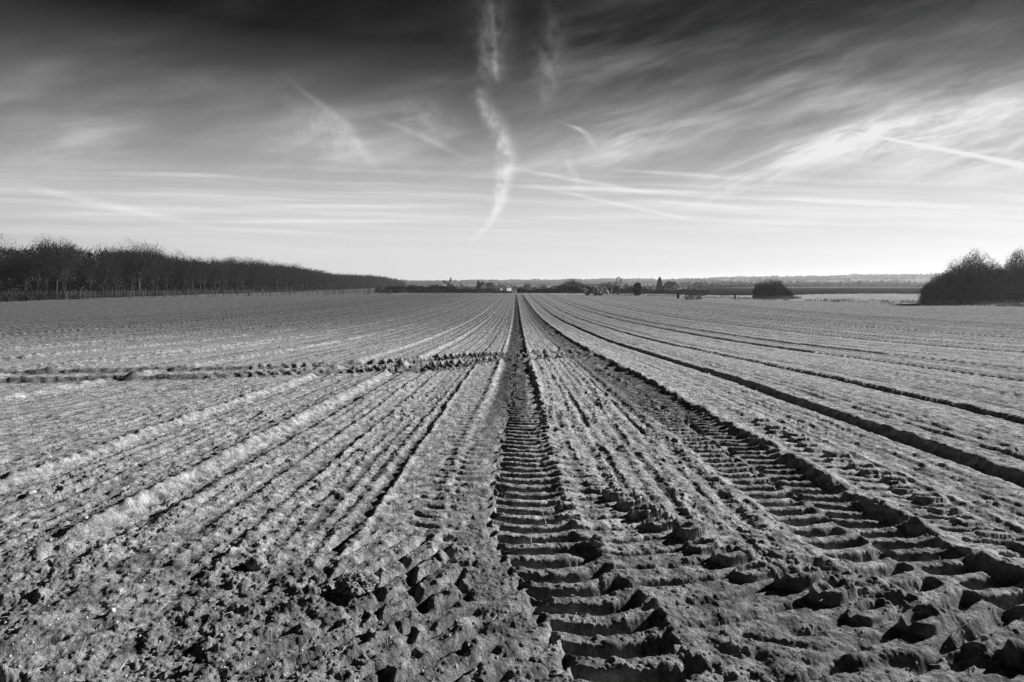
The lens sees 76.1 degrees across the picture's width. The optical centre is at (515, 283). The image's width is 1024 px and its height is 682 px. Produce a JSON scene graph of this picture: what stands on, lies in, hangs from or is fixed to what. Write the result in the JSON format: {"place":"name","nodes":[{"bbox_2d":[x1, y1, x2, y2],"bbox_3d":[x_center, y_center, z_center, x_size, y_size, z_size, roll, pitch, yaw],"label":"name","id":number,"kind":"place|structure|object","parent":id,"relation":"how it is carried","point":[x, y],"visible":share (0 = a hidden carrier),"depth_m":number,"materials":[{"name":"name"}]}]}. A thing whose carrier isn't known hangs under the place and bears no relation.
{"place":"outdoors","nodes":[
{"label":"outdoors","id":0,"kind":"place"},
{"bbox_2d":[1,277,935,294],"bbox_3d":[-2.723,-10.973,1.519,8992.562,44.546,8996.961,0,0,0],"label":"farmland","id":1,"kind":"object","parent":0,"point":[919,280],"visible":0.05,"depth_m":808.09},
{"bbox_2d":[173,252,196,290],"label":"tree","id":2,"kind":"object","parent":1,"relation":"on","point":[183,264],"visible":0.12,"depth_m":224.12,"materials":[{"name":"black plant"}]},
{"bbox_2d":[0,285,387,301],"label":"undergrowth","id":3,"kind":"object","parent":1,"relation":"on","point":[10,296],"visible":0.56,"depth_m":166.66,"materials":[{"name":"grey plant"}]},
{"bbox_2d":[187,258,200,288],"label":"tree","id":4,"kind":"object","parent":1,"relation":"on","point":[196,277],"visible":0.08,"depth_m":229.66,"materials":[{"name":"black plant"}]},
{"bbox_2d":[200,260,217,289],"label":"tree","id":5,"kind":"object","parent":1,"relation":"on","point":[207,277],"visible":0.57,"depth_m":224.75,"materials":[{"name":"black plant"}]},
{"bbox_2d":[204,256,223,285],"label":"tree","id":6,"kind":"object","parent":1,"relation":"on","point":[215,265],"visible":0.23,"depth_m":242.79,"materials":[{"name":"black plant"}]},
{"bbox_2d":[210,262,223,288],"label":"tree","id":7,"kind":"object","parent":1,"relation":"on","point":[215,277],"visible":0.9,"depth_m":228.60,"materials":[{"name":"black plant"}]},
{"bbox_2d":[211,263,227,288],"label":"tree","id":8,"kind":"object","parent":1,"relation":"on","point":[221,275],"visible":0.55,"depth_m":233.71,"materials":[{"name":"black plant"}]},
{"bbox_2d":[212,257,234,287],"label":"tree","id":9,"kind":"object","parent":1,"relation":"on","point":[224,265],"visible":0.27,"depth_m":249.55,"materials":[{"name":"black plant"}]},
{"bbox_2d":[225,259,236,289],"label":"tree","id":10,"kind":"object","parent":1,"relation":"on","point":[231,273],"visible":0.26,"depth_m":257.49,"materials":[{"name":"black plant"}]},
{"bbox_2d":[233,262,249,288],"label":"tree","id":11,"kind":"object","parent":1,"relation":"on","point":[240,282],"visible":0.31,"depth_m":255.34,"materials":[{"name":"black plant"}]},
{"bbox_2d":[236,261,249,287],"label":"tree","id":12,"kind":"object","parent":1,"relation":"on","point":[243,279],"visible":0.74,"depth_m":249.34,"materials":[{"name":"black plant"}]},
{"bbox_2d":[239,263,251,287],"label":"tree","id":13,"kind":"object","parent":1,"relation":"on","point":[245,283],"visible":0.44,"depth_m":259.23,"materials":[{"name":"black plant"}]},
{"bbox_2d":[237,257,258,285],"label":"tree","id":14,"kind":"object","parent":1,"relation":"on","point":[246,266],"visible":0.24,"depth_m":272.94,"materials":[{"name":"black plant"}]},
{"bbox_2d":[251,260,259,287],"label":"tree","id":15,"kind":"object","parent":1,"relation":"on","point":[254,269],"visible":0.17,"depth_m":280.10,"materials":[{"name":"black plant"}]},
{"bbox_2d":[254,261,265,286],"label":"tree","id":16,"kind":"object","parent":1,"relation":"on","point":[259,272],"visible":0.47,"depth_m":272.58,"materials":[{"name":"black plant"}]},
{"bbox_2d":[255,258,269,287],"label":"tree","id":17,"kind":"object","parent":1,"relation":"on","point":[262,262],"visible":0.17,"depth_m":288.01,"materials":[{"name":"black plant"}]},
{"bbox_2d":[256,263,269,289],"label":"tree","id":18,"kind":"object","parent":1,"relation":"on","point":[265,276],"visible":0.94,"depth_m":268.11,"materials":[{"name":"black plant"}]},
{"bbox_2d":[261,264,274,287],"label":"tree","id":19,"kind":"object","parent":1,"relation":"on","point":[270,275],"visible":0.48,"depth_m":283.04,"materials":[{"name":"black plant"}]},
{"bbox_2d":[270,264,281,287],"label":"tree","id":20,"kind":"object","parent":1,"relation":"on","point":[274,274],"visible":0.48,"depth_m":293.12,"materials":[{"name":"black plant"}]},
{"bbox_2d":[281,262,293,288],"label":"tree","id":21,"kind":"object","parent":1,"relation":"on","point":[289,269],"visible":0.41,"depth_m":323.54,"materials":[{"name":"black plant"}]},
{"bbox_2d":[289,268,298,285],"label":"tree","id":22,"kind":"object","parent":1,"relation":"on","point":[293,278],"visible":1,"depth_m":312.08,"materials":[{"name":"black plant"}]},
{"bbox_2d":[297,267,307,288],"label":"tree","id":23,"kind":"object","parent":1,"relation":"on","point":[302,278],"visible":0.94,"depth_m":328.32,"materials":[{"name":"black plant"}]},
{"bbox_2d":[303,271,314,287],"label":"tree","id":24,"kind":"object","parent":1,"relation":"on","point":[306,277],"visible":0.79,"depth_m":333.52,"materials":[{"name":"black plant"}]},
{"bbox_2d":[313,271,320,287],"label":"tree","id":25,"kind":"object","parent":1,"relation":"on","point":[316,280],"visible":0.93,"depth_m":348.68,"materials":[{"name":"black plant"}]},
{"bbox_2d":[318,273,326,287],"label":"tree","id":26,"kind":"object","parent":1,"relation":"on","point":[321,278],"visible":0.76,"depth_m":360.52,"materials":[{"name":"black plant"}]},
{"bbox_2d":[325,273,331,287],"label":"tree","id":27,"kind":"object","parent":1,"relation":"on","point":[328,278],"visible":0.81,"depth_m":380.80,"materials":[{"name":"black plant"}]},
{"bbox_2d":[374,284,511,292],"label":"hedge","id":28,"kind":"object","parent":1,"relation":"on","point":[430,289],"visible":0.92,"depth_m":237.81,"materials":[{"name":"black plant"}]},
{"bbox_2d":[442,277,453,286],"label":"windmill","id":29,"kind":"object","parent":1,"relation":"on","point":[448,284],"visible":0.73,"depth_m":428.82,"materials":[{"name":"grey wood"}]},
{"bbox_2d":[478,281,487,289],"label":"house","id":30,"kind":"structure","parent":1,"relation":"on","point":[483,285],"depth_m":416.79,"materials":[{"name":"grey glass"}]},
{"bbox_2d":[486,285,501,290],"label":"house","id":31,"kind":"structure","parent":1,"relation":"on","point":[495,287],"depth_m":396.92,"materials":[{"name":"grey glass"}]},
{"bbox_2d":[501,283,511,290],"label":"house","id":32,"kind":"structure","parent":1,"relation":"on","point":[505,287],"depth_m":427.65,"materials":[{"name":"grey glass"}]},
{"bbox_2d":[554,282,585,290],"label":"barn","id":33,"kind":"structure","parent":1,"relation":"on","point":[562,285],"depth_m":280.95,"materials":[{"name":"grey wood"}]},
{"bbox_2d":[516,285,633,292],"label":"hedge","id":34,"kind":"object","parent":1,"relation":"on","point":[574,288],"visible":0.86,"depth_m":226.79,"materials":[{"name":"black plant"}]},
{"bbox_2d":[656,277,662,288],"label":"conifer","id":35,"kind":"object","parent":1,"relation":"on","point":[659,283],"visible":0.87,"depth_m":299.42,"materials":[{"name":"black plant"}]},
{"bbox_2d":[405,279,933,290],"bbox_3d":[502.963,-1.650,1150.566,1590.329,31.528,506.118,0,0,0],"label":"woods","id":36,"kind":"object","parent":1,"relation":"on","point":[802,282],"visible":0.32,"depth_m":955.01,"materials":[{"name":"grey plant"}]},
{"bbox_2d":[397,273,941,285],"bbox_3d":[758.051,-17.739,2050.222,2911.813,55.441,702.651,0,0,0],"label":"woods","id":37,"kind":"object","parent":1,"relation":"on","point":[759,279],"visible":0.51,"depth_m":1906.49,"materials":[{"name":"grey plant"}]},
{"bbox_2d":[663,281,678,289],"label":"house","id":38,"kind":"structure","parent":1,"relation":"on","point":[669,285],"depth_m":397.37,"materials":[{"name":"grey glass"}]},
{"bbox_2d":[641,288,708,293],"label":"hedge","id":39,"kind":"object","parent":1,"relation":"on","point":[662,291],"visible":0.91,"depth_m":215.29,"materials":[{"name":"black plant"}]},
{"bbox_2d":[0,294,1023,681],"bbox_3d":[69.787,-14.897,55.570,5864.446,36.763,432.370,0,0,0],"label":"field","id":40,"kind":"structure","parent":0,"point":[500,422],"depth_m":4.68,"materials":[{"name":"soil"}]},
{"bbox_2d":[25,490,36,494],"bbox_3d":[-3.325,1.437,4.492,0.067,0.034,0.072,0,0,16],"label":"stone","id":41,"kind":"object","parent":40,"relation":"on","point":[31,491],"visible":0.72,"depth_m":4.48,"materials":[{"name":"white stone"}]},
{"bbox_2d":[245,554,267,570],"bbox_3d":[-1.317,1.423,3.324,0.112,0.086,0.109,0,0,-16],"label":"soil clod","id":42,"kind":"object","parent":40,"relation":"on","point":[255,562],"visible":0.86,"depth_m":3.29,"materials":[{"name":"grey soil"}]},
{"bbox_2d":[334,570,379,596],"bbox_3d":[-0.751,1.411,3.067,0.183,0.113,0.216,0,0,19],"label":"soil clod","id":43,"kind":"object","parent":40,"relation":"on","point":[359,582],"visible":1,"depth_m":3.03,"materials":[{"name":"grey soil"}]},
{"bbox_2d":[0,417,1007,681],"bbox_3d":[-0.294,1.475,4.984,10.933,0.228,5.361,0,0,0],"label":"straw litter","id":44,"kind":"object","parent":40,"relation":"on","point":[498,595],"visible":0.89,"depth_m":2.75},
{"bbox_2d":[4,410,1019,681],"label":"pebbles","id":45,"kind":"object","parent":40,"relation":"on","point":[456,620],"visible":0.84,"depth_m":2.68,"materials":[{"name":"stone"}]},
{"bbox_2d":[503,548,536,552],"bbox_3d":[0.031,1.437,3.538,0.210,0.019,0.010,0,0,-24],"label":"dry stalk","id":46,"kind":"object","parent":40,"relation":"on","point":[518,549],"visible":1,"depth_m":3.52,"materials":[{"name":"grey plant"}]},
{"bbox_2d":[566,277,621,294],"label":"irrigation boom","id":47,"kind":"object","parent":40,"relation":"on","point":[603,287],"visible":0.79,"depth_m":189.55,"materials":[{"name":"metal"}]},
{"bbox_2d":[590,534,606,547],"bbox_3d":[0.450,1.424,3.588,0.096,0.101,0.101,0,0,12],"label":"soil clod","id":48,"kind":"object","parent":40,"relation":"on","point":[597,540],"visible":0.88,"depth_m":3.57,"materials":[{"name":"grey soil"}]},
{"bbox_2d":[686,288,701,299],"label":"bush","id":49,"kind":"object","parent":40,"relation":"on","point":[692,294],"visible":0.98,"depth_m":139.91,"materials":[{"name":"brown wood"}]},
{"bbox_2d":[918,247,1012,303],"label":"thorn bush","id":50,"kind":"object","parent":40,"relation":"on","point":[971,280],"visible":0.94,"depth_m":110.06,"materials":[{"name":"black plant"}]},
{"bbox_2d":[0,0,1023,281],"label":"sky","id":51,"kind":"structure","parent":0,"point":[408,140],"materials":[{"name":"grey"}]},
{"bbox_2d":[29,292,1023,305],"bbox_3d":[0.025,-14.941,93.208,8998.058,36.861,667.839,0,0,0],"label":"grass margin","id":52,"kind":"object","parent":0,"point":[886,297],"depth_m":172.19,"materials":[{"name":"grey plant"}]},
{"bbox_2d":[0,249,12,287],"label":"tree","id":53,"kind":"object","parent":52,"relation":"on","point":[3,262],"visible":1,"depth_m":135.10,"materials":[{"name":"black plant"}]},
{"bbox_2d":[0,233,20,283],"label":"tree","id":54,"kind":"object","parent":52,"relation":"on","point":[8,256],"visible":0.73,"depth_m":145.52,"materials":[{"name":"black plant"}]},
{"bbox_2d":[5,245,36,290],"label":"tree","id":55,"kind":"object","parent":52,"relation":"on","point":[23,262],"visible":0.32,"depth_m":150.15,"materials":[{"name":"black plant"}]},
{"bbox_2d":[13,250,39,291],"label":"tree","id":56,"kind":"object","parent":52,"relation":"on","point":[20,271],"visible":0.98,"depth_m":138.77,"materials":[{"name":"black plant"}]},
{"bbox_2d":[25,250,50,292],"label":"tree","id":57,"kind":"object","parent":52,"relation":"on","point":[36,276],"visible":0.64,"depth_m":143.15,"materials":[{"name":"black plant"}]},
{"bbox_2d":[28,234,59,292],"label":"tree","id":58,"kind":"object","parent":52,"relation":"on","point":[37,247],"visible":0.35,"depth_m":155.11,"materials":[{"name":"black plant"}]},
{"bbox_2d":[34,250,54,293],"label":"tree","id":59,"kind":"object","parent":52,"relation":"on","point":[45,283],"visible":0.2,"depth_m":148.01,"materials":[{"name":"black plant"}]},
{"bbox_2d":[29,238,91,297],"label":"tree","id":60,"kind":"object","parent":52,"relation":"on","point":[56,274],"visible":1,"depth_m":139.81,"materials":[{"name":"black plant"}]},
{"bbox_2d":[50,240,75,294],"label":"tree","id":61,"kind":"object","parent":52,"relation":"on","point":[64,282],"visible":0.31,"depth_m":152.01,"materials":[{"name":"black plant"}]},
{"bbox_2d":[49,237,78,292],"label":"tree","id":62,"kind":"object","parent":52,"relation":"on","point":[66,253],"visible":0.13,"depth_m":163.26,"materials":[{"name":"black plant"}]},
{"bbox_2d":[50,238,86,290],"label":"tree","id":63,"kind":"object","parent":52,"relation":"on","point":[71,273],"visible":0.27,"depth_m":156.58,"materials":[{"name":"black plant"}]},
{"bbox_2d":[54,243,88,292],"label":"tree","id":64,"kind":"object","parent":52,"relation":"on","point":[81,256],"visible":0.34,"depth_m":170.57,"materials":[{"name":"black plant"}]},
{"bbox_2d":[80,254,103,291],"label":"tree","id":65,"kind":"object","parent":52,"relation":"on","point":[88,268],"visible":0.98,"depth_m":160.66,"materials":[{"name":"black plant"}]},
{"bbox_2d":[81,243,115,280],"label":"tree","id":66,"kind":"object","parent":52,"relation":"on","point":[99,257],"visible":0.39,"depth_m":176.38,"materials":[{"name":"black plant"}]},
{"bbox_2d":[91,248,120,291],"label":"tree","id":67,"kind":"object","parent":52,"relation":"on","point":[107,265],"visible":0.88,"depth_m":165.70,"materials":[{"name":"black plant"}]},
{"bbox_2d":[101,249,124,291],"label":"tree","id":68,"kind":"object","parent":52,"relation":"on","point":[110,256],"visible":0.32,"depth_m":174.02,"materials":[{"name":"black plant"}]},
{"bbox_2d":[104,248,127,292],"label":"tree","id":69,"kind":"object","parent":52,"relation":"on","point":[118,264],"visible":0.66,"depth_m":170.62,"materials":[{"name":"black plant"}]},
{"bbox_2d":[110,243,126,283],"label":"tree","id":70,"kind":"object","parent":52,"relation":"on","point":[112,247],"visible":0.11,"depth_m":192.90,"materials":[{"name":"black plant"}]},
{"bbox_2d":[107,250,138,279],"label":"tree","id":71,"kind":"object","parent":52,"relation":"on","point":[120,261],"visible":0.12,"depth_m":185.61,"materials":[{"name":"black plant"}]},
{"bbox_2d":[116,238,141,282],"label":"tree","id":72,"kind":"object","parent":52,"relation":"on","point":[130,254],"visible":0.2,"depth_m":190.79,"materials":[{"name":"black plant"}]},
{"bbox_2d":[119,246,145,292],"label":"tree","id":73,"kind":"object","parent":52,"relation":"on","point":[129,272],"visible":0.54,"depth_m":178.08,"materials":[{"name":"black plant"}]},
{"bbox_2d":[120,253,144,291],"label":"tree","id":74,"kind":"object","parent":52,"relation":"on","point":[133,281],"visible":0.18,"depth_m":183.60,"materials":[{"name":"black plant"}]},
{"bbox_2d":[120,242,166,295],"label":"tree","id":75,"kind":"object","parent":52,"relation":"on","point":[139,272],"visible":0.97,"depth_m":175.94,"materials":[{"name":"black plant"}]},
{"bbox_2d":[128,242,159,290],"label":"tree","id":76,"kind":"object","parent":52,"relation":"on","point":[144,258],"visible":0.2,"depth_m":198.72,"materials":[{"name":"black plant"}]},
{"bbox_2d":[136,256,153,288],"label":"tree","id":77,"kind":"object","parent":52,"relation":"on","point":[141,277],"visible":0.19,"depth_m":187.73,"materials":[{"name":"black plant"}]},
{"bbox_2d":[144,256,162,290],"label":"tree","id":78,"kind":"object","parent":52,"relation":"on","point":[152,283],"visible":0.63,"depth_m":192.31,"materials":[{"name":"black plant"}]},
{"bbox_2d":[148,254,164,290],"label":"tree","id":79,"kind":"object","parent":52,"relation":"on","point":[156,274],"visible":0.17,"depth_m":204.48,"materials":[{"name":"black plant"}]},
{"bbox_2d":[148,242,164,281],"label":"tree","id":80,"kind":"object","parent":52,"relation":"on","point":[157,252],"visible":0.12,"depth_m":214.14,"materials":[{"name":"black plant"}]},
{"bbox_2d":[146,252,167,290],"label":"tree","id":81,"kind":"object","parent":52,"relation":"on","point":[159,275],"visible":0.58,"depth_m":196.28,"materials":[{"name":"black plant"}]},
{"bbox_2d":[156,251,175,289],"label":"tree","id":82,"kind":"object","parent":52,"relation":"on","point":[167,266],"visible":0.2,"depth_m":210.90,"materials":[{"name":"black plant"}]},
{"bbox_2d":[160,251,180,290],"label":"tree","id":83,"kind":"object","parent":52,"relation":"on","point":[170,271],"visible":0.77,"depth_m":202.02,"materials":[{"name":"black plant"}]},
{"bbox_2d":[171,249,188,290],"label":"tree","id":84,"kind":"object","parent":52,"relation":"on","point":[177,279],"visible":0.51,"depth_m":216.77,"materials":[{"name":"black plant"}]},
{"bbox_2d":[175,258,193,291],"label":"tree","id":85,"kind":"object","parent":52,"relation":"on","point":[185,272],"visible":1,"depth_m":206.99,"materials":[{"name":"black plant"}]},
{"bbox_2d":[182,259,201,291],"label":"tree","id":86,"kind":"object","parent":52,"relation":"on","point":[193,273],"visible":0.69,"depth_m":211.45,"materials":[{"name":"black plant"}]},
{"bbox_2d":[189,259,207,287],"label":"tree","id":87,"kind":"object","parent":52,"relation":"on","point":[202,274],"visible":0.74,"depth_m":215.62,"materials":[{"name":"black plant"}]},
{"bbox_2d":[189,257,208,288],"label":"tree","id":88,"kind":"object","parent":52,"relation":"on","point":[200,271],"visible":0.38,"depth_m":219.73,"materials":[{"name":"black plant"}]},
{"bbox_2d":[0,240,404,295],"bbox_3d":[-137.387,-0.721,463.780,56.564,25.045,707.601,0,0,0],"label":"woodland","id":89,"kind":"object","parent":52,"relation":"on","point":[18,286],"visible":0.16,"depth_m":197.12,"materials":[{"name":"black plant"}]},
{"bbox_2d":[1,288,469,298],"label":"fence","id":90,"kind":"object","parent":52,"relation":"on","point":[153,296],"visible":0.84,"depth_m":169.18,"materials":[{"name":"metal"}]},
{"bbox_2d":[632,282,641,294],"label":"yew bush","id":91,"kind":"object","parent":52,"relation":"on","point":[637,288],"visible":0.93,"depth_m":185.35,"materials":[{"name":"black plant"}]},
{"bbox_2d":[751,278,795,297],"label":"thorn bush","id":92,"kind":"object","parent":52,"relation":"on","point":[768,289],"visible":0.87,"depth_m":149.09,"materials":[{"name":"black plant"}]},
{"bbox_2d":[998,247,1023,300],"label":"thorn bush","id":93,"kind":"object","parent":52,"relation":"on","point":[1015,274],"visible":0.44,"depth_m":119.49,"materials":[{"name":"black plant"}]},
{"bbox_2d":[679,288,922,295],"bbox_3d":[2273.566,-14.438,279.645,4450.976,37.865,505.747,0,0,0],"label":"crop field","id":94,"kind":"structure","parent":0,"point":[744,291],"depth_m":281.50,"materials":[{"name":"grey plant"}]},
{"bbox_2d":[684,287,922,288],"bbox_3d":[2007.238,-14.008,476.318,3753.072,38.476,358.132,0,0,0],"label":"stubble field","id":95,"kind":"structure","parent":0,"point":[837,287],"depth_m":588.07,"materials":[{"name":"grey plant"}]},
{"bbox_2d":[693,282,701,287],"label":"house","id":96,"kind":"structure","parent":95,"relation":"on","point":[695,285],"depth_m":558.65,"materials":[{"name":"grey glass"}]},
{"bbox_2d":[698,283,923,287],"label":"hedge","id":97,"kind":"object","parent":95,"relation":"on","point":[742,286],"visible":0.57,"depth_m":627.23,"materials":[{"name":"black plant"}]},
{"bbox_2d":[602,293,1023,306],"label":"grass","id":98,"kind":"structure","parent":0,"point":[1014,302],"depth_m":121.05,"materials":[{"name":"grey plant"}]}
]}

